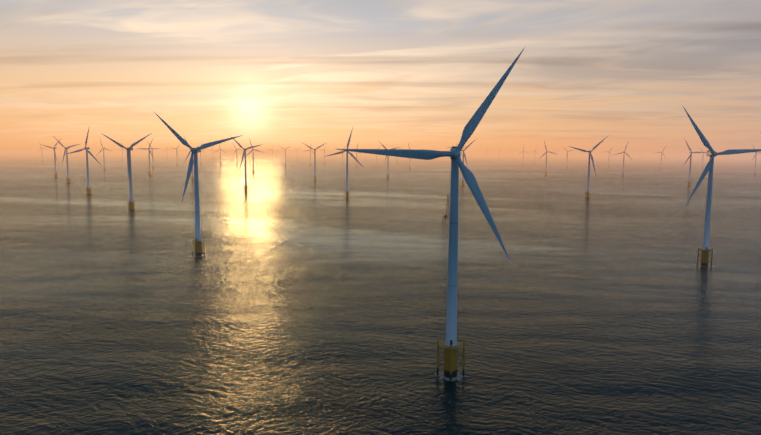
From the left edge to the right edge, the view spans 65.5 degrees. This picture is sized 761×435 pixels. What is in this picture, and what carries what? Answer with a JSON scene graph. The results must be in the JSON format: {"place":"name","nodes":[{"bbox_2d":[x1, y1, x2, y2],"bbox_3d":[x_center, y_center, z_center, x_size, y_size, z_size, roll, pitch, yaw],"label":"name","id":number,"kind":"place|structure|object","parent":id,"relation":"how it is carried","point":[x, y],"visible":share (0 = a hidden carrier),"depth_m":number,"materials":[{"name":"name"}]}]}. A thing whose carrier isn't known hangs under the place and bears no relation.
{"place":"outdoors","nodes":[
{"label":"outdoors","id":0,"kind":"place"},
{"bbox_2d":[0,148,760,434],"bbox_3d":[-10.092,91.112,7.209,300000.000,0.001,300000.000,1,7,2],"label":"sea","id":1,"kind":"structure","parent":0,"point":[296,299],"depth_m":372.99,"materials":[{"name":"grey liquid"}]},
{"bbox_2d":[40,139,60,177],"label":"turbine","id":2,"kind":"object","parent":1,"relation":"in","point":[55,173],"visible":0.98,"depth_m":1807.66,"materials":[{"name":"metal"}]},
{"bbox_2d":[53,136,78,183],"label":"turbine","id":3,"kind":"object","parent":1,"relation":"in","point":[68,178],"visible":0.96,"depth_m":1502.99,"materials":[{"name":"metal"}]},
{"bbox_2d":[64,129,100,194],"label":"turbine","id":4,"kind":"object","parent":1,"relation":"in","point":[88,190],"visible":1,"depth_m":1145.31,"materials":[{"name":"metal"}]},
{"bbox_2d":[96,137,110,169],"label":"turbine","id":5,"kind":"object","parent":1,"relation":"in","point":[103,153],"visible":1,"depth_m":2428.22,"materials":[{"name":"metal"}]},
{"bbox_2d":[101,133,151,210],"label":"turbine","id":6,"kind":"object","parent":1,"relation":"in","point":[131,202],"visible":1,"depth_m":858.20,"materials":[{"name":"metal"}]},
{"bbox_2d":[140,137,153,175],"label":"turbine","id":7,"kind":"object","parent":1,"relation":"in","point":[149,173],"visible":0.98,"depth_m":1968.91,"materials":[{"name":"metal"}]},
{"bbox_2d":[147,141,158,168],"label":"turbine","id":8,"kind":"object","parent":1,"relation":"in","point":[152,155],"visible":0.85,"depth_m":2615.03,"materials":[{"name":"metal"}]},
{"bbox_2d":[184,137,193,180],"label":"turbine","id":9,"kind":"object","parent":1,"relation":"in","point":[192,176],"visible":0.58,"depth_m":1672.09,"materials":[{"name":"metal"}]},
{"bbox_2d":[153,111,241,256],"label":"turbine","id":10,"kind":"object","parent":1,"relation":"in","point":[197,240],"visible":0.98,"depth_m":500.34,"materials":[{"name":"metal"}]},
{"bbox_2d":[229,134,262,191],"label":"turbine","id":11,"kind":"object","parent":1,"relation":"in","point":[245,185],"visible":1,"depth_m":1269.98,"materials":[{"name":"metal"}]},
{"bbox_2d":[247,138,263,172],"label":"turbine","id":12,"kind":"object","parent":1,"relation":"in","point":[253,169],"visible":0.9,"depth_m":2287.23,"materials":[{"name":"metal"}]},
{"bbox_2d":[303,143,325,180],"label":"turbine","id":13,"kind":"object","parent":1,"relation":"in","point":[314,177],"visible":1,"depth_m":1741.01,"materials":[{"name":"metal"}]},
{"bbox_2d":[324,128,363,198],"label":"turbine","id":14,"kind":"object","parent":1,"relation":"in","point":[347,191],"visible":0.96,"depth_m":1096.51,"materials":[{"name":"metal"}]},
{"bbox_2d":[381,144,399,177],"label":"turbine","id":15,"kind":"object","parent":1,"relation":"in","point":[388,175],"visible":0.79,"depth_m":1930.69,"materials":[{"name":"metal"}]},
{"bbox_2d":[337,49,523,380],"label":"turbine","id":16,"kind":"object","parent":1,"relation":"in","point":[450,345],"visible":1,"depth_m":231.76,"materials":[{"name":"metal"}]},
{"bbox_2d":[442,195,448,221],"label":"met mast","id":17,"kind":"object","parent":1,"relation":"in","point":[445,216],"visible":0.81,"depth_m":753.28,"materials":[{"name":"metal"}]},
{"bbox_2d":[449,138,476,185],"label":"turbine","id":18,"kind":"object","parent":1,"relation":"in","point":[464,155],"visible":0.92,"depth_m":1532.65,"materials":[{"name":"metal"}]},
{"bbox_2d":[538,141,555,175],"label":"turbine","id":19,"kind":"object","parent":1,"relation":"in","point":[545,173],"visible":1,"depth_m":2206.03,"materials":[{"name":"metal"}]},
{"bbox_2d":[569,135,608,198],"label":"turbine","id":20,"kind":"object","parent":1,"relation":"in","point":[588,182],"visible":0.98,"depth_m":1137.68,"materials":[{"name":"metal"}]},
{"bbox_2d":[614,140,629,175],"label":"turbine","id":21,"kind":"object","parent":1,"relation":"in","point":[622,173],"visible":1,"depth_m":2188.12,"materials":[{"name":"metal"}]},
{"bbox_2d":[683,138,705,186],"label":"turbine","id":22,"kind":"object","parent":1,"relation":"in","point":[690,157],"visible":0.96,"depth_m":1575.06,"materials":[{"name":"metal"}]},
{"bbox_2d":[682,105,760,266],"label":"turbine","id":23,"kind":"object","parent":1,"relation":"on","point":[705,249],"visible":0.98,"depth_m":471.04,"materials":[{"name":"metal"}]},
{"bbox_2d":[752,144,760,173],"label":"turbine","id":24,"kind":"object","parent":1,"relation":"in","point":[754,171],"visible":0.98,"depth_m":2540.60,"materials":[{"name":"metal"}]},
{"bbox_2d":[0,0,760,152],"label":"sky","id":25,"kind":"structure","parent":0,"point":[275,74],"materials":[{"name":"orange"}]}
]}

